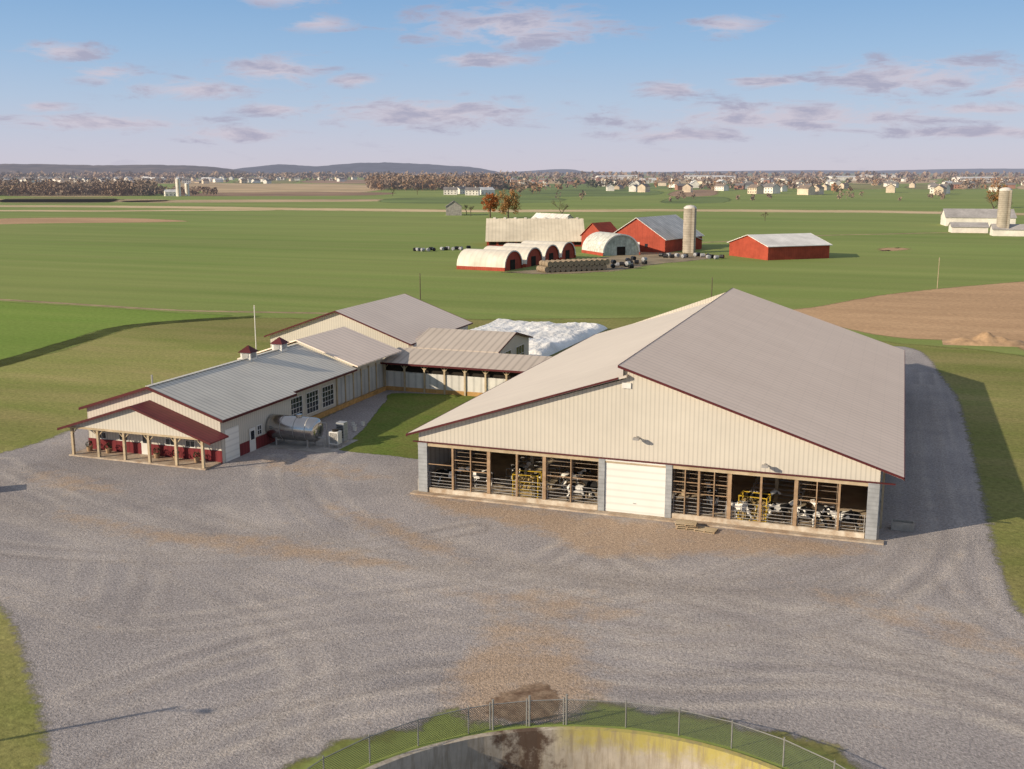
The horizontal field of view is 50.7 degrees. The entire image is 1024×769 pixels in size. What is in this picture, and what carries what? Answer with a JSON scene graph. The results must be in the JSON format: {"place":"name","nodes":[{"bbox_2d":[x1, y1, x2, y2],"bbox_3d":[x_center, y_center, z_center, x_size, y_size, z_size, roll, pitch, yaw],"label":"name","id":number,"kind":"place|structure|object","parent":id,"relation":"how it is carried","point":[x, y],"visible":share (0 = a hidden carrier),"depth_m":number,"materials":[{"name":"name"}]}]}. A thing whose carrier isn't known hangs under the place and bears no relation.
{"place":"outdoors","nodes":[
{"label":"outdoors","id":0,"kind":"place"},
{"bbox_2d":[0,197,116,203],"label":"field","id":1,"kind":"structure","parent":0,"point":[65,198],"depth_m":970.37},
{"bbox_2d":[2,193,145,196],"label":"field","id":2,"kind":"structure","parent":0,"point":[68,195],"depth_m":1129.69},
{"bbox_2d":[0,199,168,201],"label":"stubble field","id":3,"kind":"structure","parent":0,"point":[70,200],"depth_m":937.32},
{"bbox_2d":[0,218,181,223],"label":"brown field","id":4,"kind":"structure","parent":0,"point":[57,220],"depth_m":557.55,"materials":[{"name":"soil"}]},
{"bbox_2d":[0,302,229,359],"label":"wheat field","id":5,"kind":"structure","parent":0,"point":[26,327],"depth_m":184.26,"materials":[{"name":"plant"}]},
{"bbox_2d":[0,164,253,174],"bbox_3d":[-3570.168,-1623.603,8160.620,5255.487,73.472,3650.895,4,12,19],"label":"hill","id":6,"kind":"structure","parent":0,"point":[45,168],"depth_m":6848.06,"materials":[{"name":"plant"}]},
{"bbox_2d":[0,209,280,211],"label":"creek bank","id":7,"kind":"structure","parent":0,"point":[140,210],"depth_m":698.97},
{"bbox_2d":[0,299,326,313],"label":"farm track","id":8,"kind":"structure","parent":0,"point":[159,309],"depth_m":198.88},
{"bbox_2d":[164,189,175,195],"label":"house","id":9,"kind":"structure","parent":0,"point":[169,192],"depth_m":1099.52,"materials":[{"name":"white paint"}]},
{"bbox_2d":[121,199,382,202],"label":"stubble field","id":10,"kind":"structure","parent":0,"point":[271,200],"depth_m":937.32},
{"bbox_2d":[234,180,296,183],"bbox_3d":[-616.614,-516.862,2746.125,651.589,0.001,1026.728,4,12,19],"label":"field","id":11,"kind":"structure","parent":0,"point":[279,181],"depth_m":2421.78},
{"bbox_2d":[175,183,385,192],"bbox_3d":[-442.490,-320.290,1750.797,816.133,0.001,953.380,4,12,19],"label":"stubble field","id":12,"kind":"structure","parent":0,"point":[241,187],"depth_m":1682.01,"materials":[{"name":"plant"}]},
{"bbox_2d":[181,192,394,195],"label":"brown field","id":13,"kind":"structure","parent":0,"point":[300,194],"depth_m":1177.86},
{"bbox_2d":[301,180,366,183],"bbox_3d":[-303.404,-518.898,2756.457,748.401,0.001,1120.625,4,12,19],"label":"field","id":14,"kind":"structure","parent":0,"point":[344,182],"depth_m":2655.91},
{"bbox_2d":[234,162,503,173],"bbox_3d":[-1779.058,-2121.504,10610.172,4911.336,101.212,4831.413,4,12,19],"label":"hill","id":15,"kind":"structure","parent":0,"point":[381,167],"depth_m":8896.88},
{"bbox_2d":[339,393,475,458],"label":"courtyard lawn","id":16,"kind":"structure","parent":0,"point":[394,420],"depth_m":109.86,"materials":[{"name":"green plant"}]},
{"bbox_2d":[443,186,457,194],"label":"house","id":17,"kind":"structure","parent":0,"point":[453,190],"depth_m":1157.97,"materials":[{"name":"white paint"}]},
{"bbox_2d":[445,201,461,214],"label":"farm house","id":18,"kind":"structure","parent":0,"point":[453,208],"depth_m":620.32,"materials":[{"name":"white paint"}]},
{"bbox_2d":[380,347,552,395],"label":"connector wing","id":19,"kind":"structure","parent":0,"point":[499,368],"depth_m":123.35,"materials":[{"name":"metal"}]},
{"bbox_2d":[379,197,565,203],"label":"field","id":20,"kind":"structure","parent":0,"point":[448,200],"depth_m":937.17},
{"bbox_2d":[480,186,494,194],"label":"house","id":21,"kind":"structure","parent":0,"point":[485,190],"depth_m":1177.76,"materials":[{"name":"white paint"}]},
{"bbox_2d":[0,172,1023,768],"bbox_3d":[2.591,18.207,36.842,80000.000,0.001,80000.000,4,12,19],"label":"ground","id":22,"kind":"structure","parent":0,"point":[232,264],"depth_m":298.07,"materials":[{"name":"green plant"}]},
{"bbox_2d":[0,177,162,195],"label":"distant woods","id":23,"kind":"object","parent":22,"relation":"on","point":[98,187],"visible":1,"depth_m":1115.99,"materials":[{"name":"plant"}]},
{"bbox_2d":[0,316,252,366],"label":"ditch","id":24,"kind":"object","parent":22,"relation":"in","point":[47,349],"visible":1,"depth_m":163.44,"materials":[{"name":"green plant"}]},
{"bbox_2d":[175,178,180,195],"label":"silo","id":25,"kind":"object","parent":22,"relation":"on","point":[178,187],"visible":1,"depth_m":1090.01,"materials":[{"name":"concrete"}]},
{"bbox_2d":[30,176,334,182],"bbox_3d":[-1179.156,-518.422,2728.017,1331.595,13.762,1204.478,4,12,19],"label":"distant woods","id":26,"kind":"object","parent":22,"relation":"on","point":[227,180],"visible":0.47,"depth_m":2817.15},
{"bbox_2d":[149,185,217,194],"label":"distant woods","id":27,"kind":"object","parent":22,"relation":"on","point":[205,191],"visible":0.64,"depth_m":1165.59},
{"bbox_2d":[0,172,402,179],"bbox_3d":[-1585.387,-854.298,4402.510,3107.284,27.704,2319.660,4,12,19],"label":"distant woods","id":28,"kind":"object","parent":22,"relation":"on","point":[144,174],"visible":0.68,"depth_m":3631.84,"materials":[{"name":"plant"}]},
{"bbox_2d":[364,172,504,190],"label":"distant woods","id":29,"kind":"object","parent":22,"relation":"on","point":[386,181],"visible":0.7,"depth_m":1451.47,"materials":[{"name":"plant"}]},
{"bbox_2d":[457,249,522,270],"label":"hoop barn","id":30,"kind":"structure","parent":22,"relation":"on","point":[487,259],"depth_m":278.42,"materials":[{"name":"white fabric"}]},
{"bbox_2d":[481,193,499,217],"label":"autumn tree","id":31,"kind":"object","parent":22,"relation":"on","point":[489,204],"visible":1,"depth_m":590.22,"materials":[{"name":"orange plant"}]},
{"bbox_2d":[495,190,521,217],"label":"autumn tree","id":32,"kind":"object","parent":22,"relation":"on","point":[507,203],"visible":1,"depth_m":581.54,"materials":[{"name":"brown plant"}]},
{"bbox_2d":[0,346,1023,768],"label":"gravel yard","id":33,"kind":"structure","parent":22,"relation":"on","point":[266,608],"depth_m":62.62,"materials":[{"name":"gravel"}]},
{"bbox_2d":[57,327,401,469],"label":"milk house","id":34,"kind":"structure","parent":33,"relation":"on","point":[217,415],"depth_m":98.41,"materials":[{"name":"beige"}]},
{"bbox_2d":[141,435,147,454],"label":"door","id":35,"kind":"structure","parent":34,"relation":"in","point":[143,440],"depth_m":96.50,"materials":[{"name":"white paint"}]},
{"bbox_2d":[185,439,195,447],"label":"window","id":36,"kind":"structure","parent":34,"relation":"in","point":[189,443],"depth_m":94.82,"materials":[{"name":"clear glass"}]},
{"bbox_2d":[224,425,239,461],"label":"garage door","id":37,"kind":"structure","parent":34,"relation":"in","point":[232,447],"depth_m":95.19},
{"bbox_2d":[249,427,255,451],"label":"door","id":38,"kind":"structure","parent":34,"relation":"in","point":[252,436],"depth_m":98.14,"materials":[{"name":"white paint"}]},
{"bbox_2d":[291,395,302,415],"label":"window","id":39,"kind":"structure","parent":34,"relation":"in","point":[296,402],"depth_m":107.72,"materials":[{"name":"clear glass"}]},
{"bbox_2d":[306,389,318,414],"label":"window","id":40,"kind":"structure","parent":34,"relation":"in","point":[312,397],"depth_m":110.50,"materials":[{"name":"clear glass"}]},
{"bbox_2d":[321,383,333,408],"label":"window","id":41,"kind":"structure","parent":34,"relation":"in","point":[328,390],"depth_m":113.51,"materials":[{"name":"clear glass"}]},
{"bbox_2d":[264,437,356,453],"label":"concrete pad","id":42,"kind":"object","parent":33,"relation":"on","point":[318,447],"visible":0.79,"depth_m":100.23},
{"bbox_2d":[266,413,327,447],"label":"milk tank","id":43,"kind":"object","parent":42,"relation":"on","point":[299,427],"visible":1,"depth_m":99.45,"materials":[{"name":"silver metal"}]},
{"bbox_2d":[329,429,341,447],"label":"cooling unit","id":44,"kind":"object","parent":42,"relation":"on","point":[335,436],"visible":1,"depth_m":99.18,"materials":[{"name":"white paint"}]},
{"bbox_2d":[336,421,349,442],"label":"cooling unit","id":45,"kind":"object","parent":42,"relation":"on","point":[342,426],"visible":0.6,"depth_m":101.13,"materials":[{"name":"paint"}]},
{"bbox_2d":[486,682,560,721],"bbox_3d":[0.655,15.198,51.931,4.211,0.001,4.726,4,12,19],"label":"pile","id":46,"kind":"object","parent":33,"relation":"on","point":[540,691],"visible":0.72,"depth_m":51.95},
{"bbox_2d":[406,288,904,544],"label":"freestall barn","id":47,"kind":"structure","parent":33,"relation":"on","point":[731,394],"depth_m":82.17,"materials":[{"name":"beige metal"}]},
{"bbox_2d":[435,466,466,485],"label":"cow","id":48,"kind":"object","parent":47,"relation":"on","point":[448,472],"visible":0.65,"depth_m":86.48},
{"bbox_2d":[465,466,493,486],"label":"cow","id":49,"kind":"object","parent":47,"relation":"on","point":[478,476],"visible":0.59,"depth_m":86.32},
{"bbox_2d":[511,461,531,484],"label":"cow","id":50,"kind":"object","parent":47,"relation":"on","point":[526,466],"visible":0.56,"depth_m":87.34},
{"bbox_2d":[512,470,541,497],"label":"feed rack","id":51,"kind":"object","parent":47,"relation":"on","point":[531,491],"visible":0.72,"depth_m":83.72,"materials":[{"name":"metal"}]},
{"bbox_2d":[559,469,590,488],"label":"cow","id":52,"kind":"object","parent":47,"relation":"on","point":[580,473],"visible":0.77,"depth_m":85.90},
{"bbox_2d":[564,482,596,502],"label":"cow","id":53,"kind":"object","parent":47,"relation":"on","point":[579,489],"visible":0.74,"depth_m":82.36},
{"bbox_2d":[576,476,597,497],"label":"cow","id":54,"kind":"object","parent":47,"relation":"on","point":[591,484],"visible":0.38,"depth_m":83.51},
{"bbox_2d":[605,459,665,516],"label":"garage door","id":55,"kind":"structure","parent":47,"relation":"in","point":[634,489],"depth_m":79.53,"materials":[{"name":"white paint"}]},
{"bbox_2d":[706,482,718,509],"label":"cow","id":56,"kind":"object","parent":47,"relation":"on","point":[709,490],"visible":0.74,"depth_m":80.93},
{"bbox_2d":[723,500,755,520],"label":"cow","id":57,"kind":"object","parent":47,"relation":"on","point":[737,506],"visible":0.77,"depth_m":78.12},
{"bbox_2d":[738,490,770,521],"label":"feed rack","id":58,"kind":"object","parent":47,"relation":"on","point":[743,514],"visible":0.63,"depth_m":78.15,"materials":[{"name":"metal"}]},
{"bbox_2d":[745,489,780,500],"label":"cow","id":59,"kind":"object","parent":47,"relation":"on","point":[774,491],"visible":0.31,"depth_m":80.53},
{"bbox_2d":[765,500,799,521],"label":"cow","id":60,"kind":"object","parent":47,"relation":"on","point":[787,506],"visible":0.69,"depth_m":77.76},
{"bbox_2d":[796,505,827,527],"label":"cow","id":61,"kind":"object","parent":47,"relation":"on","point":[806,511],"visible":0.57,"depth_m":76.50},
{"bbox_2d":[808,499,836,526],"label":"cow","id":62,"kind":"object","parent":47,"relation":"on","point":[820,507],"visible":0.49,"depth_m":77.27},
{"bbox_2d":[821,507,861,531],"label":"cow","id":63,"kind":"object","parent":47,"relation":"on","point":[846,515],"visible":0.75,"depth_m":75.50},
{"bbox_2d":[677,523,697,528],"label":"wooden pallet","id":64,"kind":"object","parent":33,"relation":"on","point":[687,526],"visible":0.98,"depth_m":76.75,"materials":[{"name":"brown wood"}]},
{"bbox_2d":[675,519,697,526],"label":"wooden pallet","id":65,"kind":"object","parent":64,"relation":"on","point":[687,522],"visible":1,"depth_m":76.99,"materials":[{"name":"brown wood"}]},
{"bbox_2d":[694,525,717,533],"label":"wooden pallet","id":66,"kind":"object","parent":33,"relation":"on","point":[705,529],"visible":1,"depth_m":76.35,"materials":[{"name":"brown wood"}]},
{"bbox_2d":[891,519,913,531],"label":"water trough","id":67,"kind":"object","parent":33,"relation":"on","point":[902,525],"visible":1,"depth_m":76.48,"materials":[{"name":"metal"}]},
{"bbox_2d":[1,170,1023,178],"bbox_3d":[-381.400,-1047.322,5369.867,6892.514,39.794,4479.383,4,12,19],"label":"distant woods","id":68,"kind":"object","parent":22,"relation":"on","point":[86,174],"visible":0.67,"depth_m":4133.71,"materials":[{"name":"plant"}]},
{"bbox_2d":[532,213,572,217],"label":"tin shed","id":69,"kind":"structure","parent":22,"relation":"on","point":[544,215],"depth_m":411.36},
{"bbox_2d":[365,726,780,768],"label":"manure pit","id":70,"kind":"object","parent":22,"relation":"in","point":[570,747],"visible":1,"depth_m":48.79,"materials":[{"name":"concrete"}]},
{"bbox_2d":[307,694,844,768],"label":"chain link fence","id":71,"kind":"object","parent":22,"relation":"on","point":[530,716],"visible":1,"depth_m":48.38,"materials":[{"name":"metal"}]},
{"bbox_2d":[580,222,616,246],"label":"tin shed","id":72,"kind":"structure","parent":22,"relation":"on","point":[591,228],"depth_m":360.93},
{"bbox_2d":[614,215,703,252],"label":"bank barn","id":73,"kind":"structure","parent":22,"relation":"on","point":[662,234],"depth_m":341.36,"materials":[{"name":"wood"}]},
{"bbox_2d":[555,189,944,200],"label":"hedgerow","id":74,"kind":"object","parent":22,"relation":"on","point":[769,195],"visible":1,"depth_m":979.04,"materials":[{"name":"brown plant"}]},
{"bbox_2d":[503,176,1004,193],"bbox_3d":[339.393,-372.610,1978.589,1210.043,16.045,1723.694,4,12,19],"label":"distant woods","id":75,"kind":"object","parent":22,"relation":"on","point":[540,186],"visible":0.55,"depth_m":1543.70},
{"bbox_2d":[496,175,1023,189],"bbox_3d":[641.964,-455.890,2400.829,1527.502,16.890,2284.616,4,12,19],"label":"distant woods","id":76,"kind":"object","parent":22,"relation":"on","point":[813,181],"visible":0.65,"depth_m":2020.86,"materials":[{"name":"plant"}]},
{"bbox_2d":[727,233,831,259],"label":"machinery shed","id":77,"kind":"structure","parent":22,"relation":"on","point":[784,246],"depth_m":314.33,"materials":[{"name":"red metal"}]},
{"bbox_2d":[702,233,915,242],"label":"farm lane","id":78,"kind":"structure","parent":22,"relation":"on","point":[828,235],"depth_m":434.29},
{"bbox_2d":[948,222,988,232],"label":"dairy barn","id":79,"kind":"structure","parent":22,"relation":"on","point":[968,227],"depth_m":445.84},
{"bbox_2d":[987,182,1006,201],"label":"autumn tree","id":80,"kind":"object","parent":22,"relation":"on","point":[995,199],"visible":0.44,"depth_m":750.12,"materials":[{"name":"brown plant"}]},
{"bbox_2d":[996,187,1012,228],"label":"silo","id":81,"kind":"object","parent":22,"relation":"on","point":[1004,207],"visible":0.98,"depth_m":422.72,"materials":[{"name":"concrete"}]},
{"bbox_2d":[989,224,1023,235],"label":"dairy barn","id":82,"kind":"structure","parent":22,"relation":"on","point":[1014,230],"depth_m":423.55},
{"bbox_2d":[0,317,1023,768],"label":"rough grass","id":83,"kind":"structure","parent":0,"point":[42,397],"depth_m":121.60,"materials":[{"name":"plant"}]},
{"bbox_2d":[264,294,472,372],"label":"heifer barn","id":84,"kind":"structure","parent":83,"relation":"on","point":[403,321],"depth_m":137.99,"materials":[{"name":"beige"}]},
{"bbox_2d":[408,328,532,377],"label":"barn extension","id":85,"kind":"object","parent":83,"relation":"on","point":[476,341],"visible":0.51,"depth_m":133.28,"materials":[{"name":"beige metal"}]},
{"bbox_2d":[470,318,607,355],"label":"silage pile","id":86,"kind":"object","parent":83,"relation":"on","point":[549,338],"visible":0.64,"depth_m":166.28,"materials":[{"name":"white plastic"}]},
{"bbox_2d":[0,205,1023,214],"bbox_3d":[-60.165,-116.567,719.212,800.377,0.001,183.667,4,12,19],"label":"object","id":87,"kind":"structure","parent":0,"point":[585,210],"depth_m":699.08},
{"bbox_2d":[0,0,1023,171],"label":"sky","id":88,"kind":"structure","parent":0,"point":[493,85],"materials":[{"name":"blue"}]},
{"bbox_2d":[484,246,542,266],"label":"hoop barn","id":89,"kind":"structure","parent":0,"point":[532,256],"depth_m":289.83,"materials":[{"name":"white fabric"}]},
{"bbox_2d":[503,243,559,260],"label":"hoop barn","id":90,"kind":"structure","parent":0,"point":[550,252],"depth_m":301.51,"materials":[{"name":"white fabric"}]},
{"bbox_2d":[485,217,584,245],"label":"poultry barn","id":91,"kind":"structure","parent":0,"point":[502,231],"depth_m":369.73,"materials":[{"name":"metal"}]},
{"bbox_2d":[522,240,575,259],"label":"hoop barn","id":92,"kind":"structure","parent":0,"point":[567,250],"depth_m":312.91,"materials":[{"name":"white fabric"}]},
{"bbox_2d":[511,169,630,173],"bbox_3d":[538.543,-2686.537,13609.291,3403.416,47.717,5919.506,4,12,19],"label":"hill","id":93,"kind":"structure","parent":0,"point":[564,171],"depth_m":11591.88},
{"bbox_2d":[481,190,662,196],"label":"field","id":94,"kind":"structure","parent":0,"point":[552,193],"depth_m":1230.53,"materials":[{"name":"plant"}]},
{"bbox_2d":[465,186,479,194],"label":"house","id":95,"kind":"structure","parent":94,"relation":"on","point":[475,190],"depth_m":1138.54,"materials":[{"name":"white paint"}]},
{"bbox_2d":[529,184,668,189],"bbox_3d":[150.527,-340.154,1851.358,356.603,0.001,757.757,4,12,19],"label":"field","id":96,"kind":"structure","parent":0,"point":[580,187],"depth_m":1681.74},
{"bbox_2d":[507,252,706,273],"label":"farmyard dirt","id":97,"kind":"structure","parent":0,"point":[653,258],"depth_m":307.93,"materials":[{"name":"soil"}]},
{"bbox_2d":[581,232,639,255],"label":"hoop barn","id":98,"kind":"structure","parent":97,"relation":"on","point":[604,243],"depth_m":327.42,"materials":[{"name":"fabric"}]},
{"bbox_2d":[682,205,696,252],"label":"silo","id":99,"kind":"object","parent":97,"relation":"on","point":[689,228],"visible":0.99,"depth_m":335.62,"materials":[{"name":"concrete"}]},
{"bbox_2d":[637,182,650,191],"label":"house","id":100,"kind":"structure","parent":0,"point":[644,187],"depth_m":1302.76,"materials":[{"name":"beige glass"}]},
{"bbox_2d":[669,190,717,196],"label":"field","id":101,"kind":"structure","parent":0,"point":[701,193],"depth_m":1230.72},
{"bbox_2d":[714,183,728,190],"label":"house","id":102,"kind":"structure","parent":101,"relation":"on","point":[722,187],"depth_m":1404.68,"materials":[{"name":"white glass"}]},
{"bbox_2d":[661,197,729,203],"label":"field","id":103,"kind":"structure","parent":0,"point":[688,200],"depth_m":937.32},
{"bbox_2d":[667,180,841,183],"bbox_3d":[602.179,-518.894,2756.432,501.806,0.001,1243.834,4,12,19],"label":"field","id":104,"kind":"structure","parent":0,"point":[683,181],"depth_m":2655.91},
{"bbox_2d":[827,176,855,180],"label":"warehouse","id":105,"kind":"structure","parent":104,"relation":"on","point":[841,178],"depth_m":2923.28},
{"bbox_2d":[747,183,763,193],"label":"house","id":106,"kind":"structure","parent":0,"point":[757,188],"depth_m":1205.09,"materials":[{"name":"beige glass"}]},
{"bbox_2d":[763,183,780,193],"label":"house","id":107,"kind":"structure","parent":0,"point":[773,188],"depth_m":1233.29,"materials":[{"name":"white glass"}]},
{"bbox_2d":[797,184,815,194],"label":"house","id":108,"kind":"structure","parent":0,"point":[803,189],"depth_m":1156.78,"materials":[{"name":"beige glass"}]},
{"bbox_2d":[814,184,823,194],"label":"house","id":109,"kind":"structure","parent":0,"point":[819,189],"depth_m":1174.48,"materials":[{"name":"white glass"}]},
{"bbox_2d":[644,168,1023,172],"bbox_3d":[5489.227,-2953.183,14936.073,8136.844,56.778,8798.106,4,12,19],"label":"hill","id":110,"kind":"structure","parent":0,"point":[934,171],"depth_m":12610.38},
{"bbox_2d":[822,184,885,189],"bbox_3d":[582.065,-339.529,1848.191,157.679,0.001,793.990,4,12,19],"label":"field","id":111,"kind":"structure","parent":0,"point":[861,186],"depth_m":1791.21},
{"bbox_2d":[850,180,937,183],"bbox_3d":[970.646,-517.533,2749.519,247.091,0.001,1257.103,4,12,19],"label":"field","id":112,"kind":"structure","parent":0,"point":[926,181],"depth_m":2421.78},
{"bbox_2d":[793,282,1023,348],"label":"plowed field","id":113,"kind":"structure","parent":0,"point":[963,311],"depth_m":193.32,"materials":[{"name":"soil"}]},
{"bbox_2d":[942,332,1023,346],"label":"dirt mound","id":114,"kind":"object","parent":113,"relation":"on","point":[985,339],"visible":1,"depth_m":158.61,"materials":[{"name":"soil"}]},
{"bbox_2d":[930,183,950,193],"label":"house","id":115,"kind":"structure","parent":0,"point":[947,186],"depth_m":1227.08,"materials":[{"name":"white glass"}]},
{"bbox_2d":[905,184,991,189],"bbox_3d":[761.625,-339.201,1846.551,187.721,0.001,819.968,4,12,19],"label":"field","id":116,"kind":"structure","parent":0,"point":[922,186],"depth_m":1682.01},
{"bbox_2d":[940,208,1016,225],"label":"dairy barn","id":117,"kind":"structure","parent":0,"point":[948,215],"depth_m":500.62,"materials":[{"name":"metal"}]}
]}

